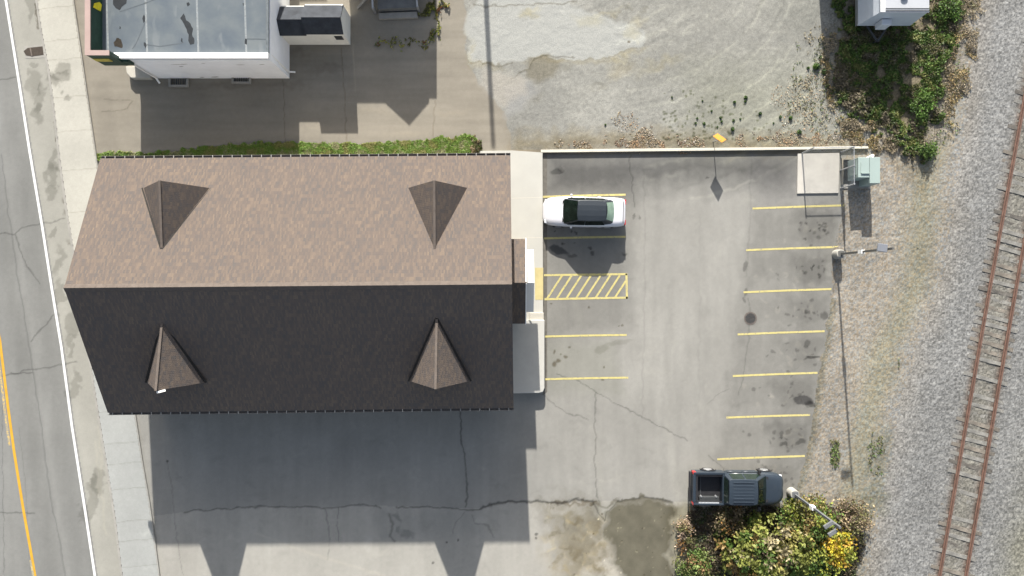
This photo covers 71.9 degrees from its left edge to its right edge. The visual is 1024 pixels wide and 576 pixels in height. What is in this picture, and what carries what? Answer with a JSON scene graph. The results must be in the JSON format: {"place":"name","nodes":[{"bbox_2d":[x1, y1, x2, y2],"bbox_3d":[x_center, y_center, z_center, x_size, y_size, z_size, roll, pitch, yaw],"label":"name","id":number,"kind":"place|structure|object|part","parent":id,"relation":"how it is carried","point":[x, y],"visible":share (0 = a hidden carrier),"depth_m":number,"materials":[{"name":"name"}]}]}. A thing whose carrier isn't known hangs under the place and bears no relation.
{"place":"outdoors","nodes":[
{"label":"outdoors","id":0,"kind":"place"},
{"bbox_2d":[0,0,97,575],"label":"road","id":1,"kind":"structure","parent":0,"point":[45,527],"depth_m":41.00,"materials":[{"name":"grey asphalt"}]},
{"bbox_2d":[9,0,119,575],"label":"road shoulder","id":2,"kind":"object","parent":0,"point":[36,90],"visible":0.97,"depth_m":41.00},
{"bbox_2d":[23,44,44,58],"bbox_3d":[-27.754,-13.724,41.010,1.235,0.080,0.811,-7,90,0],"label":"kerb inlet","id":3,"kind":"object","parent":2,"relation":"on","point":[33,51],"visible":1,"depth_m":40.99,"materials":[{"name":"brown metal"}]},
{"bbox_2d":[35,0,160,575],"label":"sidewalk","id":4,"kind":"structure","parent":0,"point":[119,434],"depth_m":40.89,"materials":[{"name":"concrete"}]},
{"bbox_2d":[97,133,476,160],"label":"grass verge","id":5,"kind":"object","parent":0,"point":[433,145],"depth_m":40.94,"materials":[{"name":"green plant"}]},
{"bbox_2d":[64,153,533,414],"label":"shingled building","id":6,"kind":"structure","parent":0,"point":[245,284],"depth_m":35.76,"materials":[{"name":"brown"}]},
{"bbox_2d":[371,0,419,19],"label":"porch steps","id":7,"kind":"structure","parent":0,"point":[400,9],"depth_m":40.59,"materials":[{"name":"grey concrete"}]},
{"bbox_2d":[75,0,847,153],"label":"driveway","id":8,"kind":"structure","parent":0,"point":[361,88],"depth_m":41.00,"materials":[{"name":"concrete"}]},
{"bbox_2d":[126,66,153,79],"bbox_3d":[-21.542,-12.431,40.835,1.420,0.430,0.682,0,90,0],"label":"concrete step","id":9,"kind":"object","parent":8,"relation":"on","point":[134,72],"visible":0.74,"depth_m":40.62,"materials":[{"name":"grey concrete"}]},
{"bbox_2d":[168,78,188,86],"bbox_3d":[-19.328,-11.894,40.920,1.147,0.160,0.476,0,90,0],"label":"window well","id":10,"kind":"object","parent":8,"relation":"on","point":[178,85],"depth_m":40.84,"materials":[{"name":"grey metal"}]},
{"bbox_2d":[231,78,251,83],"bbox_3d":[-15.686,-12.065,40.920,1.116,0.160,0.445,0,90,0],"label":"window well","id":11,"kind":"object","parent":8,"relation":"on","point":[233,81],"depth_m":40.84,"materials":[{"name":"grey concrete"}]},
{"bbox_2d":[276,4,349,44],"bbox_3d":[-11.133,-14.907,39.750,3.581,2.700,1.702,0,90,0],"label":"lean to shed","id":12,"kind":"object","parent":8,"relation":"on","point":[317,24],"visible":1,"depth_m":38.98,"materials":[{"name":"metal"}]},
{"bbox_2d":[334,36,343,39],"bbox_3d":[-9.765,-14.121,39.825,0.434,0.550,0.030,0,90,0],"label":"window","id":13,"kind":"structure","parent":12,"relation":"in","point":[336,37],"depth_m":39.81,"materials":[{"name":"glass"}]},
{"bbox_2d":[357,0,366,8],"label":"timber post","id":14,"kind":"object","parent":8,"relation":"on","point":[361,4],"visible":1,"depth_m":40.73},
{"bbox_2d":[374,0,449,51],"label":"crack weeds","id":15,"kind":"object","parent":8,"relation":"on","point":[427,9],"visible":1,"depth_m":40.91,"materials":[{"name":"green plant"}]},
{"bbox_2d":[470,135,481,152],"bbox_3d":[-2.058,-8.188,40.899,0.819,0.333,1.551,0,90,0],"label":"grass tuft","id":16,"kind":"object","parent":8,"relation":"on","point":[476,147],"visible":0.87,"depth_m":40.87,"materials":[{"name":"beige plant"}]},
{"bbox_2d":[152,497,791,575],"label":"asphalt apron","id":17,"kind":"object","parent":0,"point":[621,537],"visible":0.98,"depth_m":41.00,"materials":[{"name":"grey asphalt"}]},
{"bbox_2d":[671,515,695,555],"bbox_3d":[9.890,14.256,40.640,1.436,0.766,2.458,0,90,0],"label":"dead bush","id":18,"kind":"object","parent":17,"relation":"on","point":[686,527],"visible":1,"depth_m":40.60,"materials":[{"name":"beige plant"}]},
{"bbox_2d":[98,154,846,514],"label":"parking lot","id":19,"kind":"structure","parent":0,"point":[668,368],"depth_m":41.00,"materials":[{"name":"concrete"}]},
{"bbox_2d":[542,194,625,227],"bbox_3d":[4.117,-4.350,40.270,4.725,1.459,1.960,1,90,0],"label":"sedan car","id":20,"kind":"object","parent":19,"relation":"on","point":[598,212],"visible":1,"depth_m":39.98,"materials":[{"name":"white paint"}]},
{"bbox_3d":[3.608,-3.674,39.853,0.960,0.428,0.202,1,90,0],"label":"side window","id":21,"kind":"part","parent":20,"relation":"part of","materials":[{"name":"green glass"}]},
{"bbox_3d":[4.703,-3.654,39.853,1.110,0.428,0.202,1,90,0],"label":"side window","id":22,"kind":"part","parent":20,"relation":"part of","materials":[{"name":"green glass"}]},
{"bbox_3d":[4.727,-5.025,39.853,1.110,0.428,0.202,1,90,0],"label":"side window","id":23,"kind":"part","parent":20,"relation":"part of","materials":[{"name":"green glass"}]},
{"bbox_3d":[5.570,-4.325,39.810,0.540,0.480,1.140,1,90,0],"label":"rear window","id":24,"kind":"part","parent":20,"relation":"part of","materials":[{"name":"green glass"}]},
{"bbox_2d":[688,468,782,509],"bbox_3d":[12.810,11.379,40.099,5.360,1.799,2.280,1,90,0],"label":"pickup truck","id":25,"kind":"object","parent":19,"relation":"on","point":[711,486],"visible":1,"depth_m":39.90,"materials":[{"name":"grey metal"}]},
{"bbox_3d":[12.008,11.372,39.545,0.085,0.550,1.440,0,90,0],"label":"rear window","id":26,"kind":"part","parent":25,"relation":"part of","materials":[{"name":"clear glass"}]},
{"bbox_2d":[744,312,756,324],"bbox_3d":[13.857,1.767,40.989,0.760,0.010,0.760,0,90,0],"label":"storm drain","id":27,"kind":"object","parent":19,"relation":"on","point":[749,318],"visible":1,"depth_m":40.99,"materials":[{"name":"metal"}]},
{"bbox_2d":[480,150,542,319],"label":"walkway","id":28,"kind":"structure","parent":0,"point":[526,194],"depth_m":40.85,"materials":[{"name":"concrete"}]},
{"bbox_2d":[530,313,543,319],"bbox_3d":[1.426,1.643,40.790,0.806,0.220,0.434,0,90,0],"label":"concrete step","id":29,"kind":"object","parent":28,"relation":"on","point":[536,316],"visible":1,"depth_m":40.68,"materials":[{"name":"beige concrete"}]},
{"bbox_2d":[464,0,894,148],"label":"gravel yard","id":30,"kind":"structure","parent":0,"point":[549,73],"depth_m":41.00,"materials":[{"name":"grey gravel"}]},
{"bbox_2d":[554,70,869,153],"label":"dead leaves","id":31,"kind":"object","parent":30,"relation":"on","point":[651,144],"visible":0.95,"depth_m":40.98,"materials":[{"name":"brown plant"}]},
{"bbox_2d":[713,133,725,142],"bbox_3d":[11.707,-8.463,40.288,0.693,1.430,0.374,42,90,0],"label":"warning sign","id":32,"kind":"object","parent":30,"relation":"on","point":[718,137],"visible":1,"depth_m":39.78,"materials":[{"name":"metal"}]},
{"bbox_2d":[813,63,820,69],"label":"weed tuft","id":33,"kind":"object","parent":30,"relation":"on","point":[816,66],"visible":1,"depth_m":40.87,"materials":[{"name":"green plant"}]},
{"bbox_2d":[689,0,983,575],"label":"gravel bank","id":34,"kind":"structure","parent":0,"point":[881,309],"depth_m":41.00,"materials":[{"name":"beige gravel"}]},
{"bbox_2d":[672,543,716,575],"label":"bush","id":35,"kind":"object","parent":34,"relation":"on","point":[699,564],"visible":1,"depth_m":40.35,"materials":[{"name":"green plant"}]},
{"bbox_2d":[703,505,751,539],"bbox_3d":[12.371,13.337,40.360,2.814,1.323,2.432,0,90,0],"label":"dry shrub","id":36,"kind":"object","parent":34,"relation":"on","point":[723,519],"visible":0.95,"depth_m":40.28,"materials":[{"name":"brown plant"}]},
{"bbox_2d":[713,510,823,575],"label":"shrub","id":37,"kind":"object","parent":34,"relation":"on","point":[775,562],"visible":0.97,"depth_m":39.42,"materials":[{"name":"green plant"}]},
{"bbox_2d":[683,498,865,575],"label":"undergrowth","id":38,"kind":"object","parent":34,"relation":"on","point":[712,537],"visible":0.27,"depth_m":40.89,"materials":[{"name":"green plant"}]},
{"bbox_2d":[773,490,843,547],"bbox_3d":[16.860,13.295,40.073,3.834,1.945,3.434,0,90,0],"label":"shrub","id":39,"kind":"object","parent":34,"relation":"on","point":[820,520],"visible":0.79,"depth_m":40.01,"materials":[{"name":"green plant"}]},
{"bbox_2d":[786,487,840,536],"bbox_3d":[16.064,11.928,37.975,0.902,6.250,0.640,-30,90,0],"label":"light pole","id":40,"kind":"object","parent":34,"relation":"on","point":[792,492],"visible":0.98,"depth_m":37.43,"materials":[{"name":"metal"}]},
{"bbox_2d":[788,538,845,575],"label":"shrub","id":41,"kind":"object","parent":34,"relation":"on","point":[821,555],"visible":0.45,"depth_m":39.63,"materials":[{"name":"green plant"}]},
{"bbox_2d":[811,529,858,571],"bbox_3d":[18.196,14.994,40.023,2.712,1.996,2.847,0,90,0],"label":"shrub","id":42,"kind":"object","parent":34,"relation":"on","point":[837,546],"visible":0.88,"depth_m":39.58,"materials":[{"name":"yellow plant"}]},
{"bbox_2d":[841,158,851,184],"bbox_3d":[19.406,-6.774,41.000,0.620,0.100,1.581,0,90,0],"label":"concrete footing","id":43,"kind":"object","parent":34,"relation":"on","point":[842,163],"visible":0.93,"depth_m":40.95,"materials":[{"name":"grey concrete"}]},
{"bbox_2d":[843,154,879,188],"bbox_3d":[20.021,-6.663,40.345,1.581,1.410,1.760,0,90,0],"label":"electrical cabinet","id":44,"kind":"object","parent":43,"relation":"on","point":[867,172],"visible":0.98,"depth_m":39.71,"materials":[{"name":"green metal"}]},
{"bbox_3d":[19.466,-6.809,40.300,0.030,0.800,0.791,0,90,0],"label":"door","id":45,"kind":"part","parent":44,"relation":"part of","materials":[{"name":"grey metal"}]},
{"bbox_2d":[826,494,877,546],"bbox_3d":[19.334,13.345,40.344,3.181,1.359,3.231,0,90,0],"label":"dry shrub","id":46,"kind":"object","parent":34,"relation":"on","point":[848,519],"visible":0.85,"depth_m":40.28,"materials":[{"name":"brown plant"}]},
{"bbox_2d":[832,243,894,258],"bbox_3d":[18.665,-1.956,37.975,0.918,6.250,0.558,0,90,0],"label":"light pole","id":47,"kind":"object","parent":34,"relation":"on","point":[839,254],"visible":1,"depth_m":37.88,"materials":[{"name":"metal"}]},
{"bbox_2d":[829,247,918,498],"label":"bank weeds","id":48,"kind":"object","parent":34,"relation":"on","point":[835,454],"visible":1,"depth_m":40.94,"materials":[{"name":"green plant"}]},
{"bbox_2d":[814,0,981,164],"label":"soil","id":49,"kind":"structure","parent":0,"point":[831,18],"depth_m":41.00,"materials":[{"name":"brown soil"}]},
{"bbox_2d":[787,0,977,163],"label":"sparse weeds","id":50,"kind":"object","parent":49,"relation":"on","point":[846,89],"visible":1,"depth_m":40.95,"materials":[{"name":"brown plant"}]},
{"bbox_2d":[855,0,928,42],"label":"enclosed trailer","id":51,"kind":"object","parent":49,"relation":"on","point":[884,15],"visible":1,"depth_m":39.34,"materials":[{"name":"metal"}]},
{"bbox_2d":[825,0,966,164],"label":"weeds","id":52,"kind":"object","parent":49,"relation":"on","point":[864,79],"visible":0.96,"depth_m":40.87,"materials":[{"name":"green plant"}]},
{"bbox_2d":[819,0,986,154],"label":"dry weeds","id":53,"kind":"object","parent":49,"relation":"on","point":[859,128],"visible":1,"depth_m":40.90,"materials":[{"name":"brown plant"}]},
{"bbox_2d":[905,88,937,125],"bbox_3d":[23.587,-10.584,40.654,2.032,0.732,1.669,-43,90,0],"label":"leafy weed","id":54,"kind":"object","parent":49,"relation":"on","point":[925,98],"visible":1,"depth_m":40.60,"materials":[{"name":"green plant"}]},
{"bbox_2d":[915,140,939,166],"bbox_3d":[24.049,-7.917,40.635,1.340,0.767,1.597,-39,90,0],"label":"leafy weed","id":55,"kind":"object","parent":49,"relation":"on","point":[930,149],"visible":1,"depth_m":40.60,"materials":[{"name":"green plant"}]},
{"bbox_2d":[933,0,964,24],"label":"leafy weed","id":56,"kind":"object","parent":49,"relation":"on","point":[952,11],"visible":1,"depth_m":40.62,"materials":[{"name":"green plant"}]},
{"bbox_2d":[869,0,1023,575],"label":"rail ballast","id":57,"kind":"structure","parent":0,"point":[938,380],"depth_m":40.95,"materials":[{"name":"gravel"}]},
{"bbox_2d":[931,564,974,575],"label":"railway tie","id":58,"kind":"object","parent":57,"relation":"on","point":[956,572],"visible":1,"depth_m":40.92,"materials":[{"name":"grey wood"}]},
{"bbox_2d":[932,546,976,561],"bbox_3d":[25.675,15.442,41.003,2.600,0.194,0.237,16,90,0],"label":"railway tie","id":59,"kind":"object","parent":57,"relation":"on","point":[934,548],"visible":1,"depth_m":40.92,"materials":[{"name":"grey wood"}]},
{"bbox_2d":[935,538,974,551],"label":"railway tie","id":60,"kind":"object","parent":57,"relation":"on","point":[937,540],"visible":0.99,"depth_m":40.94,"materials":[{"name":"grey wood"}]},
{"bbox_2d":[936,529,979,544],"bbox_3d":[25.873,14.451,41.013,2.600,0.195,0.236,17,90,0],"label":"railway tie","id":61,"kind":"object","parent":57,"relation":"on","point":[959,537],"visible":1,"depth_m":40.93,"materials":[{"name":"grey wood"}]},
{"bbox_2d":[938,521,981,535],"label":"railway tie","id":62,"kind":"object","parent":57,"relation":"on","point":[963,529],"visible":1,"depth_m":40.92,"materials":[{"name":"grey wood"}]},
{"bbox_2d":[939,512,982,525],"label":"railway tie","id":63,"kind":"object","parent":57,"relation":"on","point":[970,521],"visible":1,"depth_m":40.94,"materials":[{"name":"grey wood"}]},
{"bbox_2d":[944,485,986,500],"bbox_3d":[26.362,11.897,41.028,2.600,0.194,0.236,16,90,0],"label":"railway tie","id":64,"kind":"object","parent":57,"relation":"on","point":[965,492],"visible":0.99,"depth_m":40.94,"materials":[{"name":"grey wood"}]},
{"bbox_2d":[948,468,991,483],"bbox_3d":[26.562,10.893,41.002,2.600,0.194,0.236,16,90,0],"label":"railway tie","id":65,"kind":"object","parent":57,"relation":"on","point":[969,475],"visible":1,"depth_m":40.91,"materials":[{"name":"grey wood"}]},
{"bbox_2d":[948,459,992,473],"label":"railway tie","id":66,"kind":"object","parent":57,"relation":"on","point":[974,467],"visible":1,"depth_m":40.94,"materials":[{"name":"grey wood"}]},
{"bbox_2d":[950,450,993,464],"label":"railway tie","id":67,"kind":"object","parent":57,"relation":"on","point":[971,457],"visible":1,"depth_m":40.93,"materials":[{"name":"grey wood"}]},
{"bbox_2d":[951,442,994,455],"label":"railway tie","id":68,"kind":"object","parent":57,"relation":"on","point":[975,449],"visible":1,"depth_m":40.93,"materials":[{"name":"grey wood"}]},
{"bbox_2d":[953,434,996,447],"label":"railway tie","id":69,"kind":"object","parent":57,"relation":"on","point":[974,440],"visible":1,"depth_m":40.92,"materials":[{"name":"grey wood"}]},
{"bbox_2d":[955,425,997,439],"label":"railway tie","id":70,"kind":"object","parent":57,"relation":"on","point":[975,431],"visible":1,"depth_m":40.93,"materials":[{"name":"grey wood"}]},
{"bbox_2d":[956,407,996,419],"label":"railway tie","id":71,"kind":"object","parent":57,"relation":"on","point":[982,416],"visible":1,"depth_m":40.95,"materials":[{"name":"wood"}]},
{"bbox_2d":[956,416,999,431],"bbox_3d":[27.049,7.904,41.011,2.600,0.193,0.239,16,90,0],"label":"railway tie","id":72,"kind":"object","parent":57,"relation":"on","point":[982,425],"visible":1,"depth_m":40.93,"materials":[{"name":"grey wood"}]},
{"bbox_2d":[938,94,1023,575],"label":"rail","id":73,"kind":"object","parent":57,"relation":"on","point":[980,341],"visible":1,"depth_m":40.80,"materials":[{"name":"brown metal"}]},
{"bbox_2d":[959,399,1003,412],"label":"railway tie","id":74,"kind":"object","parent":57,"relation":"on","point":[981,406],"visible":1,"depth_m":40.93,"materials":[{"name":"wood"}]},
{"bbox_2d":[960,389,1002,404],"bbox_3d":[27.281,6.323,41.029,2.600,0.195,0.236,16,90,0],"label":"railway tie","id":75,"kind":"object","parent":57,"relation":"on","point":[980,396],"visible":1,"depth_m":40.94,"materials":[{"name":"brown wood"}]},
{"bbox_2d":[964,371,1007,385],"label":"railway tie","id":76,"kind":"object","parent":57,"relation":"on","point":[985,378],"visible":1,"depth_m":40.91,"materials":[{"name":"wood"}]},
{"bbox_2d":[967,345,1010,358],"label":"railway tie","id":77,"kind":"object","parent":57,"relation":"on","point":[985,351],"visible":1,"depth_m":40.94,"materials":[{"name":"wood"}]},
{"bbox_2d":[967,354,1011,367],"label":"railway tie","id":78,"kind":"object","parent":57,"relation":"on","point":[988,360],"visible":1,"depth_m":40.91,"materials":[{"name":"brown wood"}]},
{"bbox_2d":[970,336,1013,351],"bbox_3d":[27.839,3.261,41.014,2.600,0.191,0.240,16,90,0],"label":"railway tie","id":79,"kind":"object","parent":57,"relation":"on","point":[999,346],"visible":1,"depth_m":40.93,"materials":[{"name":"wood"}]},
{"bbox_2d":[971,327,1014,342],"bbox_3d":[27.930,2.717,41.018,2.600,0.193,0.239,16,90,0],"label":"railway tie","id":80,"kind":"object","parent":57,"relation":"on","point":[995,335],"visible":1,"depth_m":40.94,"materials":[{"name":"brown wood"}]},
{"bbox_2d":[964,237,1023,575],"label":"rail","id":81,"kind":"object","parent":57,"relation":"on","point":[994,411],"visible":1,"depth_m":40.80,"materials":[{"name":"brown metal"}]},
{"bbox_2d":[973,319,1017,332],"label":"railway tie","id":82,"kind":"object","parent":57,"relation":"on","point":[995,326],"visible":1,"depth_m":40.92,"materials":[{"name":"wood"}]},
{"bbox_2d":[974,311,1017,324],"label":"railway tie","id":83,"kind":"object","parent":57,"relation":"on","point":[1005,320],"visible":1,"depth_m":40.93,"materials":[{"name":"wood"}]},
{"bbox_2d":[975,303,1018,315],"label":"railway tie","id":84,"kind":"object","parent":57,"relation":"on","point":[991,307],"visible":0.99,"depth_m":40.94,"materials":[{"name":"wood"}]},
{"bbox_2d":[978,286,1021,298],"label":"railway tie","id":85,"kind":"object","parent":57,"relation":"on","point":[983,288],"visible":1,"depth_m":40.93,"materials":[{"name":"wood"}]},
{"bbox_2d":[979,293,1021,308],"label":"railway tie","id":86,"kind":"object","parent":57,"relation":"on","point":[1005,302],"visible":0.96,"depth_m":40.94,"materials":[{"name":"wood"}]},
{"bbox_2d":[980,276,1023,290],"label":"railway tie","id":87,"kind":"object","parent":57,"relation":"on","point":[1001,283],"visible":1,"depth_m":40.93,"materials":[{"name":"wood"}]},
{"bbox_2d":[982,268,1023,281],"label":"railway tie","id":88,"kind":"object","parent":57,"relation":"on","point":[1005,275],"visible":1,"depth_m":40.93,"materials":[{"name":"wood"}]},
{"bbox_2d":[983,259,1023,273],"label":"railway tie","id":89,"kind":"object","parent":57,"relation":"on","point":[1010,268],"visible":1,"depth_m":40.93,"materials":[{"name":"wood"}]},
{"bbox_2d":[987,242,1020,254],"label":"railway tie","id":90,"kind":"object","parent":57,"relation":"on","point":[990,244],"visible":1,"depth_m":40.92,"materials":[{"name":"grey wood"}]},
{"bbox_2d":[987,234,1021,247],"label":"railway tie","id":91,"kind":"object","parent":57,"relation":"on","point":[1003,240],"visible":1,"depth_m":40.91,"materials":[{"name":"grey wood"}]},
{"bbox_2d":[985,251,1023,265],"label":"railway tie","id":92,"kind":"object","parent":57,"relation":"on","point":[1007,258],"visible":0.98,"depth_m":40.95,"materials":[{"name":"grey wood"}]},
{"bbox_2d":[990,225,1023,237],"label":"railway tie","id":93,"kind":"object","parent":57,"relation":"on","point":[992,227],"visible":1,"depth_m":40.93,"materials":[{"name":"grey wood"}]},
{"bbox_2d":[992,217,1023,229],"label":"railway tie","id":94,"kind":"object","parent":57,"relation":"on","point":[994,219],"visible":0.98,"depth_m":40.94,"materials":[{"name":"grey wood"}]},
{"bbox_2d":[994,209,1023,220],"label":"railway tie","id":95,"kind":"object","parent":57,"relation":"on","point":[1020,218],"visible":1,"depth_m":40.93,"materials":[{"name":"grey wood"}]},
{"bbox_2d":[997,184,1023,195],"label":"railway tie","id":96,"kind":"object","parent":57,"relation":"on","point":[1015,191],"visible":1,"depth_m":40.91,"materials":[{"name":"grey wood"}]},
{"bbox_2d":[999,175,1023,185],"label":"railway tie","id":97,"kind":"object","parent":57,"relation":"on","point":[1013,181],"visible":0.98,"depth_m":40.94,"materials":[{"name":"grey wood"}]},
{"bbox_2d":[1001,167,1023,176],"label":"railway tie","id":98,"kind":"object","parent":57,"relation":"on","point":[1017,173],"visible":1,"depth_m":40.93,"materials":[{"name":"grey wood"}]},
{"bbox_2d":[1002,158,1022,166],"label":"railway tie","id":99,"kind":"object","parent":57,"relation":"on","point":[1004,160],"visible":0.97,"depth_m":40.95,"materials":[{"name":"grey wood"}]},
{"bbox_2d":[1003,149,1023,158],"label":"railway tie","id":100,"kind":"object","parent":57,"relation":"on","point":[1011,153],"visible":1,"depth_m":40.92,"materials":[{"name":"grey wood"}]},
{"bbox_2d":[1007,124,1023,131],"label":"railway tie","id":101,"kind":"object","parent":57,"relation":"on","point":[1014,127],"visible":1,"depth_m":40.94,"materials":[{"name":"grey wood"}]},
{"bbox_2d":[1014,99,1021,103],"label":"railway tie","id":102,"kind":"object","parent":57,"relation":"on","point":[1017,101],"visible":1,"depth_m":40.93,"materials":[{"name":"grey wood"}]},
{"bbox_2d":[1015,89,1023,94],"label":"railway tie","id":103,"kind":"object","parent":57,"relation":"on","point":[1019,92],"visible":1,"depth_m":40.93,"materials":[{"name":"grey wood"}]},
{"bbox_3d":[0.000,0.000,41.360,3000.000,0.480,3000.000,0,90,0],"label":"ground","id":104,"kind":"structure","parent":0,"visible":0},
{"bbox_2d":[85,0,289,77],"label":"flat roofed building","id":105,"kind":"structure","parent":104,"relation":"on","point":[200,38],"depth_m":37.50,"materials":[{"name":"white paint"}]},
{"bbox_2d":[133,64,159,83],"bbox_3d":[-20.498,-12.006,39.383,0.105,3.167,0.356,-26,90,0],"label":"downspout","id":106,"kind":"object","parent":105,"relation":"attached to","point":[156,78],"visible":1,"depth_m":39.72,"materials":[{"name":"white metal"}]},
{"bbox_2d":[269,52,294,72],"bbox_3d":[-12.782,-12.510,39.184,0.494,3.472,0.193,0,90,0],"label":"downspout","id":107,"kind":"object","parent":105,"relation":"attached to","point":[287,70],"visible":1,"depth_m":39.81,"materials":[{"name":"white metal"}]},
{"bbox_2d":[513,320,544,392],"bbox_3d":[0.628,3.950,40.800,2.480,0.600,4.225,0,90,0],"label":"concrete landing","id":108,"kind":"object","parent":104,"relation":"on","point":[529,357],"visible":0.6,"depth_m":40.50,"materials":[{"name":"grey concrete"}]},
{"bbox_2d":[541,146,867,152],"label":"retaining wall","id":109,"kind":"structure","parent":104,"relation":"on","point":[675,149],"depth_m":40.84,"materials":[{"name":"concrete"}]},
{"bbox_2d":[797,153,838,193],"bbox_3d":[17.779,-6.665,41.015,2.449,0.170,2.356,0,90,0],"label":"concrete pad","id":110,"kind":"object","parent":104,"relation":"on","point":[817,172],"visible":1,"depth_m":40.93,"materials":[{"name":"beige concrete"}]},
{"bbox_2d":[801,146,854,188],"bbox_3d":[17.965,-6.835,40.150,2.342,1.700,2.156,0,90,0],"label":"chain link fence","id":111,"kind":"object","parent":110,"relation":"on","point":[846,168],"visible":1,"depth_m":39.95,"materials":[{"name":"grey metal"}]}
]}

